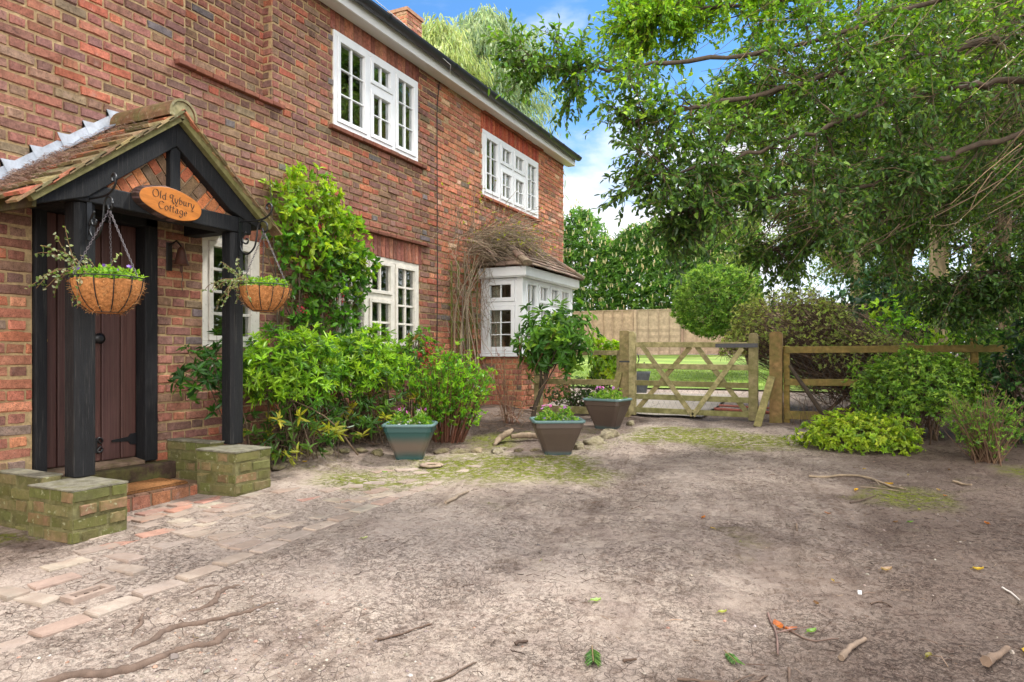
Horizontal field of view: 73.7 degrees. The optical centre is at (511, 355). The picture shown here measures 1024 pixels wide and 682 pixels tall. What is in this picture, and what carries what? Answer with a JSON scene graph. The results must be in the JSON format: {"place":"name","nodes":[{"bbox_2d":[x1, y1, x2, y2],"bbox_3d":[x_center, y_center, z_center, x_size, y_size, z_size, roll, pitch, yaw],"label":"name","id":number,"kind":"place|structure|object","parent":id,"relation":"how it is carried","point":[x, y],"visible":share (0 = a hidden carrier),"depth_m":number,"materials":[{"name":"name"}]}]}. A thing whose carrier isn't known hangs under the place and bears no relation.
{"place":"outdoors","nodes":[
{"label":"outdoors","id":0,"kind":"place"},
{"bbox_2d":[127,478,187,494],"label":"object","id":1,"kind":"object","parent":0,"point":[145,485],"depth_m":4.83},
{"bbox_2d":[0,465,481,653],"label":"brick path","id":2,"kind":"structure","parent":0,"point":[17,594],"depth_m":3.83,"materials":[{"name":"brick"}]},
{"bbox_2d":[0,354,1023,681],"bbox_3d":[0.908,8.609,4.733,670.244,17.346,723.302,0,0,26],"label":"ground","id":3,"kind":"structure","parent":0,"point":[662,654],"depth_m":3.40,"materials":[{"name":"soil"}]},
{"bbox_2d":[36,628,239,681],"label":"tree root","id":4,"kind":"object","parent":3,"relation":"on","point":[141,664],"visible":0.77,"depth_m":2.46,"materials":[{"name":"brown plant"}]},
{"bbox_2d":[131,613,144,636],"bbox_3d":[-1.567,1.131,2.870,0.031,0.024,0.244,0,0,-19],"label":"tree root","id":5,"kind":"object","parent":3,"relation":"on","point":[141,622],"visible":1,"depth_m":2.85,"materials":[{"name":"brown plant"}]},
{"bbox_2d":[130,601,278,651],"bbox_3d":[-1.297,1.125,2.873,0.149,0.057,0.631,0,0,43],"label":"tree root","id":6,"kind":"object","parent":3,"relation":"on","point":[159,634],"visible":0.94,"depth_m":2.85,"materials":[{"name":"brown plant"}]},
{"bbox_2d":[191,585,217,593],"bbox_3d":[-1.468,1.112,3.251,0.039,0.020,0.144,0,0,32],"label":"tree root","id":7,"kind":"object","parent":3,"relation":"on","point":[202,587],"visible":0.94,"depth_m":3.25,"materials":[{"name":"brown plant"}]},
{"bbox_2d":[167,327,259,444],"bbox_3d":[-2.348,0.385,5.433,0.465,1.229,0.866,0,0,26],"label":"rosette shrub","id":8,"kind":"object","parent":3,"relation":"on","point":[203,370],"visible":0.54,"depth_m":5.32,"materials":[{"name":"green plant"}]},
{"bbox_2d":[187,584,240,611],"bbox_3d":[-1.350,1.111,3.126,0.075,0.035,0.339,0,0,12],"label":"tree root","id":9,"kind":"object","parent":3,"relation":"on","point":[213,601],"visible":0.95,"depth_m":3.08,"materials":[{"name":"brown plant"}]},
{"bbox_2d":[270,462,287,470],"bbox_3d":[-1.967,0.927,5.707,0.176,0.054,0.198,0,0,26],"label":"stone","id":10,"kind":"object","parent":3,"relation":"on","point":[279,466],"visible":0.88,"depth_m":5.65,"materials":[{"name":"stone"}]},
{"bbox_2d":[0,0,584,544],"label":"cottage","id":11,"kind":"structure","parent":3,"relation":"on","point":[216,110],"depth_m":5.32,"materials":[{"name":"brick"}]},
{"bbox_2d":[47,212,135,468],"bbox_3d":[-2.994,-0.101,4.863,0.107,1.733,0.688,0,0,26],"label":"door","id":12,"kind":"structure","parent":11,"relation":"in","point":[115,336],"depth_m":4.95,"materials":[{"name":"paint"}]},
{"bbox_2d":[86,172,117,239],"bbox_3d":[-2.485,-0.900,4.144,0.323,0.384,0.030,0,0,32],"label":"basket bracket","id":13,"kind":"object","parent":11,"relation":"attached to","point":[89,218],"visible":0.99,"depth_m":4.18,"materials":[{"name":"black metal"}]},
{"bbox_2d":[25,210,148,315],"bbox_3d":[-2.532,-0.556,4.109,0.648,0.644,0.585,0,0,26],"label":"hanging basket","id":14,"kind":"object","parent":13,"relation":"hanging from","point":[99,291],"visible":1,"depth_m":4.00,"materials":[{"name":"black metal"}]},
{"bbox_2d":[131,185,200,222],"bbox_3d":[-2.355,-1.041,4.680,0.054,0.232,0.507,0,-5,26],"label":"name sign","id":15,"kind":"object","parent":11,"relation":"attached to","point":[166,203],"visible":1,"depth_m":4.65,"materials":[{"name":"brown wood"}]},
{"bbox_2d":[166,240,189,290],"bbox_3d":[-2.593,-0.698,5.312,0.179,0.397,0.124,0,0,26],"label":"door bell","id":16,"kind":"object","parent":11,"relation":"attached to","point":[181,260],"depth_m":5.30,"materials":[{"name":"black metal"}]},
{"bbox_2d":[202,236,258,346],"bbox_3d":[-2.450,-0.540,5.916,0.092,0.960,0.610,0,0,26],"label":"window","id":17,"kind":"structure","parent":11,"relation":"in","point":[208,243],"depth_m":5.71,"materials":[{"name":"white paint"}]},
{"bbox_2d":[238,202,272,254],"bbox_3d":[-1.951,-0.960,5.200,0.323,0.384,0.030,0,0,22],"label":"basket bracket","id":18,"kind":"object","parent":11,"relation":"attached to","point":[241,237],"visible":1,"depth_m":5.22,"materials":[{"name":"black metal"}]},
{"bbox_2d":[202,232,290,312],"bbox_3d":[-1.988,-0.627,5.110,0.551,0.622,0.609,0,0,26],"label":"hanging basket","id":19,"kind":"object","parent":18,"relation":"hanging from","point":[260,294],"visible":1,"depth_m":5.06,"materials":[{"name":"black metal"}]},
{"bbox_2d":[333,29,417,161],"bbox_3d":[-1.582,-2.873,7.779,0.206,0.993,1.540,0,0,26],"label":"window","id":20,"kind":"structure","parent":11,"relation":"in","point":[393,95],"depth_m":7.72,"materials":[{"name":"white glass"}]},
{"bbox_2d":[335,256,418,347],"bbox_3d":[-1.531,-0.591,7.793,0.092,1.062,1.550,0,0,26],"label":"window","id":21,"kind":"structure","parent":11,"relation":"in","point":[389,297],"depth_m":7.97,"materials":[{"name":"white paint"}]},
{"bbox_2d":[449,260,477,405],"bbox_3d":[-0.661,-0.240,9.383,0.035,2.080,0.751,0,0,26],"label":"trellis","id":22,"kind":"object","parent":11,"relation":"attached to","point":[458,306],"visible":0.37,"depth_m":9.35,"materials":[{"name":"wood"}]},
{"bbox_2d":[416,177,570,409],"bbox_3d":[0.022,-0.836,9.634,1.195,3.277,3.832,0,0,26],"label":"winter jasmine","id":23,"kind":"object","parent":11,"relation":"attached to","point":[512,237],"visible":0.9,"depth_m":9.41,"materials":[{"name":"brown plant"}]},
{"bbox_2d":[482,129,537,217],"bbox_3d":[-0.069,-2.819,10.869,0.206,0.963,2.000,0,0,26],"label":"window","id":24,"kind":"structure","parent":11,"relation":"in","point":[510,169],"depth_m":10.76,"materials":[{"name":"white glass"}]},
{"bbox_2d":[477,237,584,408],"bbox_3d":[0.343,-0.345,10.584,0.900,3.091,2.372,0,0,26],"label":"bay window","id":25,"kind":"structure","parent":11,"relation":"in","point":[546,280],"depth_m":9.81,"materials":[{"name":"wood"}]},
{"bbox_2d":[243,320,370,465],"bbox_3d":[-1.903,0.299,5.933,0.908,1.207,1.197,0,0,26],"label":"bushy shrub","id":26,"kind":"object","parent":3,"relation":"on","point":[305,373],"visible":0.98,"depth_m":5.77,"materials":[{"name":"green plant"}]},
{"bbox_2d":[258,160,383,444],"bbox_3d":[-1.873,-0.480,6.697,0.535,2.701,1.564,0,0,26],"label":"climbing shrub","id":27,"kind":"object","parent":3,"relation":"on","point":[342,255],"visible":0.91,"depth_m":6.56,"materials":[{"name":"green plant"}]},
{"bbox_2d":[322,447,333,454],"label":"stone","id":28,"kind":"object","parent":3,"relation":"on","point":[330,450],"visible":0.56,"depth_m":6.13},
{"bbox_2d":[336,448,349,452],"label":"stone","id":29,"kind":"object","parent":3,"relation":"on","point":[344,450],"visible":0.89,"depth_m":6.25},
{"bbox_2d":[355,447,367,452],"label":"stone","id":30,"kind":"object","parent":3,"relation":"on","point":[360,449],"visible":0.92,"depth_m":6.36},
{"bbox_2d":[316,321,423,444],"bbox_3d":[-1.464,0.263,6.860,0.918,1.233,1.161,0,0,26],"label":"bushy shrub","id":31,"kind":"object","parent":3,"relation":"on","point":[374,364],"visible":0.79,"depth_m":6.68,"materials":[{"name":"green plant"}]},
{"bbox_2d":[371,448,383,456],"bbox_3d":[-1.274,0.918,6.459,0.120,0.070,0.183,0,0,0],"label":"stone","id":32,"kind":"object","parent":3,"relation":"on","point":[377,452],"visible":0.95,"depth_m":6.40,"materials":[{"name":"stone"}]},
{"bbox_2d":[377,623,431,640],"bbox_3d":[-0.431,1.117,2.762,0.260,0.018,0.013,0,0,-43],"label":"stick","id":33,"kind":"object","parent":3,"relation":"on","point":[393,635],"visible":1,"depth_m":2.75,"materials":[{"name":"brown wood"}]},
{"bbox_2d":[381,407,437,459],"bbox_3d":[-0.953,0.722,6.391,0.487,0.489,0.390,0,0,0],"label":"planter","id":34,"kind":"object","parent":3,"relation":"on","point":[409,439],"visible":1,"depth_m":6.25,"materials":[{"name":"ceramic"}]},
{"bbox_2d":[393,325,446,419],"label":"flowering shrub","id":35,"kind":"object","parent":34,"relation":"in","point":[421,349],"visible":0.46,"depth_m":7.69,"materials":[{"name":"green plant"}]},
{"bbox_2d":[419,462,443,467],"bbox_3d":[-0.708,0.965,6.004,0.214,0.022,0.214,0,0,26],"label":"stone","id":36,"kind":"object","parent":3,"relation":"on","point":[432,465],"visible":0.99,"depth_m":5.96,"materials":[{"name":"stone"}]},
{"bbox_2d":[433,448,449,453],"bbox_3d":[-0.677,0.934,6.674,0.137,0.060,0.253,0,0,26],"label":"stone","id":37,"kind":"object","parent":3,"relation":"on","point":[442,450],"visible":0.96,"depth_m":6.61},
{"bbox_2d":[406,338,496,443],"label":"spirea shrub","id":38,"kind":"object","parent":3,"relation":"on","point":[449,383],"visible":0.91,"depth_m":7.14,"materials":[{"name":"green plant"}]},
{"bbox_2d":[433,662,476,681],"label":"stick","id":39,"kind":"object","parent":3,"relation":"on","point":[451,675],"visible":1,"depth_m":2.39,"materials":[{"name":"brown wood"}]},
{"bbox_2d":[444,490,468,503],"bbox_3d":[-0.386,1.011,4.905,0.037,0.040,0.373,0,0,22],"label":"stick","id":40,"kind":"object","parent":3,"relation":"on","point":[451,499],"visible":1,"depth_m":4.83,"materials":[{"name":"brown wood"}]},
{"bbox_2d":[449,448,470,453],"bbox_3d":[-0.507,0.938,6.649,0.160,0.066,0.256,0,0,26],"label":"stone","id":41,"kind":"object","parent":3,"relation":"on","point":[459,450],"visible":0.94,"depth_m":6.61,"materials":[{"name":"stone"}]},
{"bbox_2d":[471,447,482,452],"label":"stone","id":42,"kind":"object","parent":3,"relation":"on","point":[477,450],"visible":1,"depth_m":6.63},
{"bbox_2d":[491,447,507,454],"bbox_3d":[-0.137,0.929,6.665,0.132,0.069,0.254,0,0,26],"label":"stone","id":43,"kind":"object","parent":3,"relation":"on","point":[497,450],"visible":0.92,"depth_m":6.61,"materials":[{"name":"stone"}]},
{"bbox_2d":[493,428,513,445],"bbox_3d":[-0.099,0.856,7.162,0.112,0.152,0.341,0,0,43],"label":"driftwood","id":44,"kind":"object","parent":3,"relation":"on","point":[499,438],"visible":1,"depth_m":7.15,"materials":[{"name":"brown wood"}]},
{"bbox_2d":[456,325,553,431],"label":"bare shrub","id":45,"kind":"object","parent":3,"relation":"on","point":[509,409],"visible":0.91,"depth_m":8.46,"materials":[{"name":"brown plant"}]},
{"bbox_2d":[0,427,1016,559],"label":"moss tufts","id":46,"kind":"object","parent":3,"relation":"on","point":[572,466],"visible":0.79,"depth_m":5.81,"materials":[{"name":"green plant"}]},
{"bbox_2d":[0,415,1023,681],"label":"twig litter","id":47,"kind":"object","parent":3,"relation":"on","point":[606,561],"visible":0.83,"depth_m":3.40,"materials":[{"name":"brown plant"}]},
{"bbox_2d":[514,640,527,645],"bbox_3d":[0.036,1.111,2.648,0.061,0.017,0.017,0,0,-33],"label":"stick","id":48,"kind":"object","parent":3,"relation":"on","point":[517,642],"visible":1,"depth_m":2.64,"materials":[{"name":"brown wood"}]},
{"bbox_2d":[510,432,537,438],"bbox_3d":[0.196,0.859,7.293,0.433,0.077,0.095,0,0,-9],"label":"driftwood","id":49,"kind":"object","parent":3,"relation":"on","point":[522,435],"visible":0.63,"depth_m":7.25,"materials":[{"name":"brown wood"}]},
{"bbox_2d":[510,294,604,416],"bbox_3d":[0.568,0.067,8.631,1.207,1.663,1.050,0,0,5],"label":"laurel tree","id":50,"kind":"object","parent":3,"relation":"on","point":[567,342],"visible":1,"depth_m":8.47,"materials":[{"name":"green plant"}]},
{"bbox_2d":[529,404,585,454],"bbox_3d":[0.432,0.706,6.581,0.502,0.478,0.452,0,0,-4],"label":"planter","id":51,"kind":"object","parent":3,"relation":"on","point":[558,433],"visible":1,"depth_m":6.42,"materials":[{"name":"ceramic"}]},
{"bbox_2d":[534,350,618,413],"bbox_3d":[0.889,0.415,9.416,1.246,0.970,0.165,0,0,26],"label":"rail fence","id":52,"kind":"object","parent":3,"relation":"on","point":[578,409],"visible":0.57,"depth_m":9.32,"materials":[{"name":"brown wood"}]},
{"bbox_2d":[543,375,609,406],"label":"shrub","id":53,"kind":"object","parent":3,"relation":"on","point":[570,402],"visible":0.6,"depth_m":9.82,"materials":[{"name":"green plant"}]},
{"bbox_2d":[573,441,583,449],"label":"stone","id":54,"kind":"object","parent":3,"relation":"on","point":[579,445],"visible":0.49,"depth_m":6.73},
{"bbox_2d":[585,645,601,666],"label":"leaf","id":55,"kind":"object","parent":3,"relation":"on","point":[594,655],"visible":1,"depth_m":2.48,"materials":[{"name":"green plant"}]},
{"bbox_2d":[583,436,607,444],"bbox_3d":[0.871,0.888,7.086,0.275,0.093,0.395,0,0,26],"label":"stone","id":56,"kind":"object","parent":3,"relation":"on","point":[594,440],"visible":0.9,"depth_m":6.95,"materials":[{"name":"stone"}]},
{"bbox_2d":[586,335,618,393],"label":"yellow shrub","id":57,"kind":"object","parent":3,"relation":"on","point":[606,345],"visible":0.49,"depth_m":9.71,"materials":[{"name":"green plant"}]},
{"bbox_2d":[583,386,631,428],"bbox_3d":[1.135,0.614,8.107,0.502,0.507,0.402,0,0,34],"label":"planter","id":58,"kind":"object","parent":3,"relation":"on","point":[606,409],"visible":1,"depth_m":7.99,"materials":[{"name":"ceramic"}]},
{"bbox_2d":[599,428,619,438],"bbox_3d":[1.057,0.863,7.382,0.208,0.141,0.278,0,0,26],"label":"stone","id":59,"kind":"object","parent":3,"relation":"on","point":[608,433],"visible":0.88,"depth_m":7.33,"materials":[{"name":"stone"}]},
{"bbox_2d":[612,371,622,395],"bbox_3d":[1.360,0.517,9.088,0.226,0.613,0.074,0,0,-8],"label":"prop board","id":60,"kind":"object","parent":3,"relation":"on","point":[618,377],"visible":0.46,"depth_m":9.08,"materials":[{"name":"wood"}]},
{"bbox_2d":[619,330,631,416],"bbox_3d":[1.525,0.284,9.164,0.135,1.229,0.135,0,0,26],"label":"gate post","id":61,"kind":"object","parent":3,"relation":"on","point":[624,351],"visible":0.51,"depth_m":9.10,"materials":[{"name":"wood"}]},
{"bbox_2d":[619,331,757,420],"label":"field gate","id":62,"kind":"structure","parent":61,"relation":"attached to","point":[751,385],"depth_m":8.64,"materials":[{"name":"brown wood"}]},
{"bbox_2d":[623,658,636,662],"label":"stick","id":63,"kind":"object","parent":3,"relation":"on","point":[628,659],"visible":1,"depth_m":2.46,"materials":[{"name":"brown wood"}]},
{"bbox_2d":[637,371,650,392],"bbox_3d":[2.265,0.488,12.141,0.400,0.400,0.400,0,0,26],"label":"garden pot","id":64,"kind":"object","parent":3,"relation":"on","point":[641,388],"visible":0.45,"depth_m":12.00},
{"bbox_2d":[563,198,762,310],"bbox_3d":[4.696,-3.396,29.294,11.621,6.709,3.078,0,0,26],"label":"laurel hedge","id":65,"kind":"object","parent":3,"relation":"on","point":[613,263],"visible":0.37,"depth_m":28.37,"materials":[{"name":"green plant"}]},
{"bbox_2d":[677,674,767,681],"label":"stick","id":66,"kind":"object","parent":3,"relation":"on","point":[699,680],"visible":1,"depth_m":2.31,"materials":[{"name":"brown wood"}]},
{"bbox_2d":[572,303,895,354],"bbox_3d":[6.641,-0.815,26.790,15.190,2.072,0.100,0,0,26],"label":"panel fence","id":67,"kind":"object","parent":3,"relation":"on","point":[653,325],"visible":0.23,"depth_m":27.33,"materials":[{"name":"wood"}]},
{"bbox_2d":[724,650,744,664],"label":"leaf","id":68,"kind":"object","parent":3,"relation":"on","point":[731,658],"visible":1,"depth_m":2.46,"materials":[{"name":"green plant"}]},
{"bbox_2d":[714,404,768,413],"bbox_3d":[3.092,0.719,9.109,0.777,0.092,0.128,0,0,41],"label":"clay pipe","id":69,"kind":"object","parent":3,"relation":"on","point":[727,409],"visible":0.38,"depth_m":9.21,"materials":[{"name":"ceramic"}]},
{"bbox_2d":[479,0,1023,352],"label":"overhanging tree","id":70,"kind":"object","parent":3,"relation":"on","point":[744,108],"visible":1,"depth_m":5.10,"materials":[{"name":"green plant"}]},
{"bbox_2d":[753,376,774,426],"bbox_3d":[2.994,0.549,8.093,0.404,0.608,0.089,0,0,-42],"label":"prop board","id":71,"kind":"object","parent":3,"relation":"on","point":[763,405],"visible":0.89,"depth_m":8.07,"materials":[{"name":"wood"}]},
{"bbox_2d":[769,332,782,422],"bbox_3d":[3.209,0.306,8.294,0.145,1.182,0.140,0,0,26],"label":"gate post","id":72,"kind":"object","parent":3,"relation":"on","point":[776,372],"visible":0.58,"depth_m":8.23,"materials":[{"name":"wood"}]},
{"bbox_2d":[773,619,783,629],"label":"fallen leaf","id":73,"kind":"object","parent":3,"relation":"on","point":[777,623],"visible":0.97,"depth_m":2.76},
{"bbox_2d":[767,612,810,654],"bbox_3d":[1.101,1.091,2.678,0.156,0.030,0.378,0,0,15],"label":"stick","id":74,"kind":"object","parent":3,"relation":"on","point":[775,631],"visible":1,"depth_m":2.69,"materials":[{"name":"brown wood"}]},
{"bbox_2d":[787,667,790,681],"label":"stick","id":75,"kind":"object","parent":3,"relation":"on","point":[789,673],"visible":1,"depth_m":2.37,"materials":[{"name":"wood"}]},
{"bbox_2d":[783,626,838,641],"bbox_3d":[1.143,1.087,2.649,0.077,0.022,0.216,0,0,-44],"label":"stick","id":76,"kind":"object","parent":3,"relation":"on","point":[810,639],"visible":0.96,"depth_m":2.60,"materials":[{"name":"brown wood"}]},
{"bbox_2d":[783,365,878,427],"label":"dead branch","id":77,"kind":"object","parent":3,"relation":"on","point":[816,404],"visible":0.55,"depth_m":7.80,"materials":[{"name":"wood"}]},
{"bbox_2d":[800,330,903,401],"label":"understory shrub","id":78,"kind":"object","parent":3,"relation":"on","point":[833,390],"depth_m":10.59,"materials":[{"name":"green plant"}]},
{"bbox_2d":[838,637,866,660],"bbox_3d":[1.250,1.071,2.499,0.208,0.035,0.028,0,0,-40],"label":"stick","id":79,"kind":"object","parent":3,"relation":"on","point":[844,653],"visible":1,"depth_m":2.48,"materials":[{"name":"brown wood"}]},
{"bbox_2d":[783,407,925,455],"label":"golden shrub","id":80,"kind":"object","parent":3,"relation":"on","point":[896,435],"visible":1,"depth_m":6.30,"materials":[{"name":"green plant"}]},
{"bbox_2d":[786,145,926,309],"bbox_3d":[10.466,-3.609,20.904,4.211,7.711,3.864,0,0,26],"label":"woodland tree","id":81,"kind":"object","parent":3,"relation":"on","point":[832,254],"visible":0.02,"depth_m":21.08,"materials":[{"name":"green plant"}]},
{"bbox_2d":[809,474,906,489],"bbox_3d":[2.611,0.943,5.146,0.224,0.056,0.716,0,0,-30],"label":"stick","id":82,"kind":"object","parent":3,"relation":"on","point":[837,475],"visible":1,"depth_m":5.27,"materials":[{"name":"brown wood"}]},
{"bbox_2d":[717,286,1010,416],"bbox_3d":[4.390,-0.043,8.878,3.422,1.777,1.728,0,0,26],"label":"arched hedge","id":83,"kind":"object","parent":3,"relation":"on","point":[843,330],"visible":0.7,"depth_m":8.75,"materials":[{"name":"green plant"}]},
{"bbox_2d":[814,259,933,342],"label":"understory shrub","id":84,"kind":"object","parent":3,"relation":"on","point":[871,295],"visible":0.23,"depth_m":11.71,"materials":[{"name":"green plant"}]},
{"bbox_2d":[783,338,1006,426],"bbox_3d":[4.930,0.355,7.585,3.555,1.090,0.270,0,0,26],"label":"rail fence","id":85,"kind":"object","parent":3,"relation":"on","point":[788,382],"visible":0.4,"depth_m":7.99,"materials":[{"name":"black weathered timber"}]},
{"bbox_2d":[817,154,976,338],"bbox_3d":[7.958,-1.886,14.499,2.565,4.900,3.311,0,0,0],"label":"woodland tree","id":86,"kind":"object","parent":3,"relation":"on","point":[909,247],"visible":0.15,"depth_m":14.24,"materials":[{"name":"green plant"}]},
{"bbox_2d":[858,279,964,369],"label":"understory shrub","id":87,"kind":"object","parent":3,"relation":"on","point":[907,322],"visible":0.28,"depth_m":9.62,"materials":[{"name":"green plant"}]},
{"bbox_2d":[841,344,996,444],"bbox_3d":[4.048,0.381,6.843,1.365,0.997,1.105,0,0,26],"label":"mound shrub","id":88,"kind":"object","parent":3,"relation":"on","point":[932,401],"visible":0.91,"depth_m":6.65,"materials":[{"name":"green plant"}]},
{"bbox_2d":[821,0,1023,374],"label":"woodland tree","id":89,"kind":"object","parent":3,"relation":"on","point":[941,265],"visible":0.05,"depth_m":11.52,"materials":[{"name":"green plant"}]},
{"bbox_2d":[855,114,993,338],"bbox_3d":[10.851,-4.165,17.803,3.794,9.102,3.943,0,0,26],"label":"woodland tree","id":90,"kind":"object","parent":3,"relation":"on","point":[924,224],"visible":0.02,"depth_m":17.73,"materials":[{"name":"green plant"}]},
{"bbox_2d":[842,257,1021,360],"bbox_3d":[11.814,-1.196,19.252,4.879,3.517,2.432,0,0,26],"label":"understory shrub","id":91,"kind":"object","parent":3,"relation":"on","point":[950,261],"visible":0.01,"depth_m":19.17,"materials":[{"name":"green plant"}]},
{"bbox_2d":[896,260,1023,382],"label":"understory shrub","id":92,"kind":"object","parent":3,"relation":"on","point":[966,354],"visible":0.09,"depth_m":12.82,"materials":[{"name":"green plant"}]},
{"bbox_2d":[900,50,1023,395],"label":"woodland tree","id":93,"kind":"object","parent":3,"relation":"on","point":[1014,196],"visible":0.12,"depth_m":10.15,"materials":[{"name":"green plant"}]},
{"bbox_2d":[921,51,1021,360],"bbox_3d":[12.148,-4.169,17.027,4.726,9.102,3.635,0,0,26],"label":"woodland tree","id":94,"kind":"object","parent":3,"relation":"on","point":[975,249],"depth_m":17.08,"materials":[{"name":"green plant"}]},
{"bbox_2d":[923,62,1023,271],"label":"woodland tree","id":95,"kind":"object","parent":3,"relation":"on","point":[959,261],"visible":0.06,"depth_m":12.34,"materials":[{"name":"green plant"}]},
{"bbox_2d":[932,383,1023,465],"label":"wiry shrub","id":96,"kind":"object","parent":3,"relation":"on","point":[978,439],"visible":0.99,"depth_m":5.67,"materials":[{"name":"green plant"}]},
{"bbox_2d":[954,232,1023,406],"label":"understory shrub","id":97,"kind":"object","parent":3,"relation":"on","point":[993,337],"visible":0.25,"depth_m":8.68,"materials":[{"name":"green plant"}]},
{"bbox_2d":[957,201,1022,366],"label":"understory shrub","id":98,"kind":"object","parent":3,"relation":"on","point":[983,266],"visible":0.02,"depth_m":13.94,"materials":[{"name":"green plant"}]},
{"bbox_2d":[966,331,1023,443],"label":"holly bush","id":99,"kind":"object","parent":3,"relation":"on","point":[1007,382],"visible":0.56,"depth_m":6.51,"materials":[{"name":"green plant"}]},
{"bbox_2d":[980,645,1010,666],"bbox_3d":[1.710,1.058,2.414,0.187,0.035,0.040,0,0,-37],"label":"stick","id":100,"kind":"object","parent":3,"relation":"on","point":[989,659],"visible":1,"depth_m":2.37,"materials":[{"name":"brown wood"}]},
{"bbox_2d":[987,0,1023,33],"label":"woodland tree","id":101,"kind":"object","parent":3,"relation":"on","point":[1001,1],"visible":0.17,"depth_m":10.64,"materials":[{"name":"green plant"}]},
{"bbox_2d":[1010,272,1023,370],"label":"holly bush","id":102,"kind":"object","parent":3,"relation":"on","point":[1017,323],"visible":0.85,"depth_m":6.25,"materials":[{"name":"green plant"}]},
{"bbox_2d":[545,391,730,416],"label":"path","id":103,"kind":"structure","parent":0,"point":[706,405],"depth_m":10.13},
{"bbox_2d":[372,0,1021,352],"label":"sky","id":104,"kind":"structure","parent":0,"point":[583,180],"materials":[{"name":"blue"}]},
{"bbox_2d":[571,355,834,391],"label":"lawn","id":105,"kind":"structure","parent":0,"point":[687,359],"depth_m":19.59,"materials":[{"name":"plant"}]},
{"bbox_2d":[422,12,494,89],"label":"tree","id":106,"kind":"object","parent":105,"relation":"on","point":[443,38],"visible":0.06,"depth_m":21.13,"materials":[{"name":"green plant"}]},
{"bbox_2d":[449,3,570,258],"bbox_3d":[-0.994,-6.121,24.258,5.804,12.731,6.068,0,0,26],"label":"weeping willow","id":107,"kind":"object","parent":105,"relation":"on","point":[475,25],"visible":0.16,"depth_m":23.32,"materials":[{"name":"green plant"}]},
{"bbox_2d":[670,260,765,363],"bbox_3d":[4.426,-0.735,14.811,2.020,2.651,1.977,0,0,26],"label":"topiary tree","id":108,"kind":"object","parent":105,"relation":"on","point":[719,304],"visible":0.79,"depth_m":14.26,"materials":[{"name":"green plant"}]},
{"bbox_2d":[676,108,870,327],"bbox_3d":[6.853,-3.164,17.818,3.185,7.300,4.484,0,0,-38],"label":"pale leaved tree","id":109,"kind":"object","parent":105,"relation":"on","point":[739,225],"visible":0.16,"depth_m":17.43,"materials":[{"name":"green plant"}]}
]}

